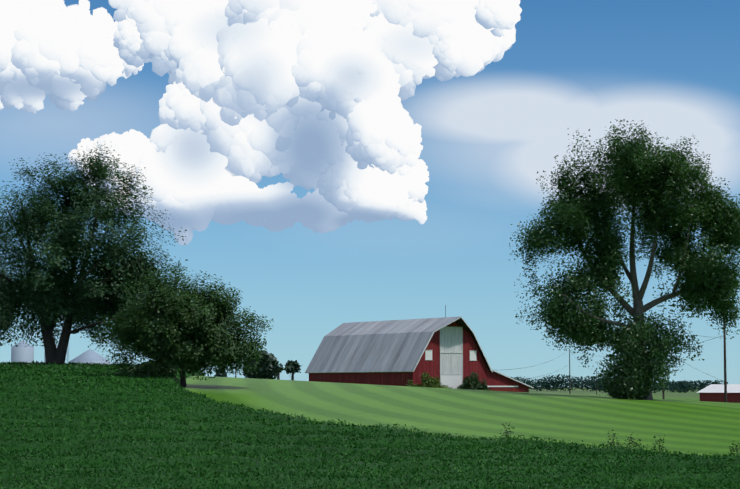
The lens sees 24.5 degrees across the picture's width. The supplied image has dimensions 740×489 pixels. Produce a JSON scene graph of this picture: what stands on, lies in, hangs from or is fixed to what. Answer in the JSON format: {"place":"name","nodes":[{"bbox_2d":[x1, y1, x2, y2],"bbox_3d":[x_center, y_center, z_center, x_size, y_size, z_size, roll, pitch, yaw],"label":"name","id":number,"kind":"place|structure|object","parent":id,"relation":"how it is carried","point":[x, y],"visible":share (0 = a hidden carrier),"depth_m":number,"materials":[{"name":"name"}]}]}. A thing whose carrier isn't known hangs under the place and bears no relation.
{"place":"outdoors","nodes":[
{"label":"outdoors","id":0,"kind":"place"},
{"bbox_2d":[0,0,521,244],"bbox_3d":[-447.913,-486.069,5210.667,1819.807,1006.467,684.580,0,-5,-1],"label":"cloud","id":1,"kind":"structure","parent":0,"point":[308,94],"depth_m":5052.43,"materials":[{"name":"white"}]},
{"bbox_2d":[0,360,739,488],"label":"soy field","id":2,"kind":"structure","parent":0,"point":[265,448],"depth_m":56.60,"materials":[{"name":"green plant"}]},
{"bbox_2d":[0,0,739,386],"label":"sky","id":3,"kind":"structure","parent":0,"point":[672,66],"materials":[{"name":"blue"}]},
{"bbox_2d":[183,376,739,455],"bbox_3d":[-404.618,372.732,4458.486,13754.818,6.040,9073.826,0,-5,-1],"label":"ground","id":4,"kind":"structure","parent":0,"point":[686,422],"depth_m":101.00,"materials":[{"name":"green plant"}]},
{"bbox_2d":[0,181,26,346],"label":"tree","id":5,"kind":"object","parent":4,"relation":"on","point":[2,315],"visible":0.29,"depth_m":164.39,"materials":[{"name":"green plant"}]},
{"bbox_2d":[11,341,33,362],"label":"grain bin","id":6,"kind":"object","parent":4,"relation":"on","point":[21,352],"visible":0.4,"depth_m":414.38,"materials":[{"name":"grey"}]},
{"bbox_2d":[23,317,68,361],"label":"grain leg tower","id":7,"kind":"structure","parent":4,"relation":"on","point":[68,344],"depth_m":417.54,"materials":[{"name":"silver metal"}]},
{"bbox_2d":[69,349,109,364],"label":"grain bin","id":8,"kind":"object","parent":4,"relation":"on","point":[90,356],"visible":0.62,"depth_m":374.36,"materials":[{"name":"silver metal"}]},
{"bbox_2d":[0,143,186,364],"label":"tree","id":9,"kind":"object","parent":4,"relation":"on","point":[50,297],"visible":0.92,"depth_m":146.00,"materials":[{"name":"green plant"}]},
{"bbox_2d":[116,361,178,376],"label":"bush","id":10,"kind":"object","parent":4,"relation":"on","point":[158,372],"visible":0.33,"depth_m":125.70,"materials":[{"name":"green plant"}]},
{"bbox_2d":[88,258,273,386],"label":"tree","id":11,"kind":"object","parent":4,"relation":"on","point":[197,336],"visible":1,"depth_m":118.96,"materials":[{"name":"green plant"}]},
{"bbox_2d":[214,365,227,376],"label":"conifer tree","id":12,"kind":"object","parent":4,"relation":"on","point":[221,374],"visible":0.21,"depth_m":297.24,"materials":[{"name":"plant"}]},
{"bbox_2d":[242,350,278,378],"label":"round tree","id":13,"kind":"object","parent":4,"relation":"on","point":[266,370],"visible":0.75,"depth_m":326.21,"materials":[{"name":"green plant"}]},
{"bbox_2d":[273,363,283,379],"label":"tree","id":14,"kind":"object","parent":4,"relation":"on","point":[280,367],"depth_m":307.70,"materials":[{"name":"green plant"}]},
{"bbox_2d":[283,360,301,379],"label":"tree","id":15,"kind":"object","parent":4,"relation":"on","point":[291,366],"depth_m":297.61,"materials":[{"name":"green plant"}]},
{"bbox_2d":[305,305,533,392],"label":"barn","id":16,"kind":"structure","parent":4,"relation":"on","point":[448,351],"depth_m":201.35,"materials":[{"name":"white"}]},
{"bbox_2d":[406,372,450,388],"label":"bush","id":17,"kind":"object","parent":4,"relation":"on","point":[427,381],"visible":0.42,"depth_m":194.62,"materials":[{"name":"green plant"}]},
{"bbox_2d":[457,370,490,390],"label":"bush","id":18,"kind":"object","parent":4,"relation":"on","point":[470,382],"visible":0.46,"depth_m":197.64,"materials":[{"name":"green plant"}]},
{"bbox_2d":[500,421,516,438],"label":"weed","id":19,"kind":"object","parent":4,"relation":"on","point":[507,432],"visible":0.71,"depth_m":68.18,"materials":[{"name":"green plant"}]},
{"bbox_2d":[569,349,570,393],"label":"pole","id":20,"kind":"object","parent":4,"relation":"on","point":[569,373],"visible":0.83,"depth_m":398.73,"materials":[{"name":"grey wood"}]},
{"bbox_2d":[606,430,619,446],"bbox_3d":[8.954,7.387,62.785,0.588,1.161,0.596,-3,-6,34],"label":"weed","id":21,"kind":"object","parent":4,"relation":"on","point":[612,441],"visible":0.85,"depth_m":62.80,"materials":[{"name":"green plant"}]},
{"bbox_2d":[511,374,727,390],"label":"distant treeline","id":22,"kind":"object","parent":4,"relation":"on","point":[554,383],"visible":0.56,"depth_m":1505.36,"materials":[{"name":"green plant"}]},
{"bbox_2d":[509,119,739,399],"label":"cottonwood tree","id":23,"kind":"object","parent":4,"relation":"on","point":[655,188],"visible":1,"depth_m":140.40,"materials":[{"name":"green plant"}]},
{"bbox_2d":[604,375,651,398],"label":"bush","id":24,"kind":"object","parent":4,"relation":"on","point":[615,390],"visible":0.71,"depth_m":139.29,"materials":[{"name":"green plant"}]},
{"bbox_2d":[625,432,640,448],"bbox_3d":[9.515,7.363,61.812,0.776,1.122,0.677,0,-5,-1],"label":"weed","id":25,"kind":"object","parent":4,"relation":"on","point":[632,442],"visible":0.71,"depth_m":61.74,"materials":[{"name":"green plant"}]},
{"bbox_2d":[590,378,696,392],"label":"bushes","id":26,"kind":"object","parent":4,"relation":"on","point":[680,385],"visible":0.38,"depth_m":1082.65,"materials":[{"name":"green plant"}]},
{"bbox_2d":[652,435,665,450],"bbox_3d":[10.364,7.334,60.841,0.650,1.080,0.706,3,-6,-32],"label":"weed","id":27,"kind":"object","parent":4,"relation":"on","point":[661,440],"visible":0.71,"depth_m":60.81,"materials":[{"name":"green plant"}]},
{"bbox_2d":[696,384,739,402],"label":"shed","id":28,"kind":"structure","parent":4,"relation":"on","point":[712,393],"depth_m":228.50,"materials":[{"name":"red"}]},
{"bbox_2d":[723,317,726,401],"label":"pole","id":29,"kind":"object","parent":4,"relation":"on","point":[725,380],"visible":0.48,"depth_m":199.18,"materials":[{"name":"brown wood"}]},
{"bbox_2d":[728,440,739,455],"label":"weed","id":30,"kind":"object","parent":4,"relation":"on","point":[732,449],"visible":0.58,"depth_m":57.82,"materials":[{"name":"green plant"}]}
]}

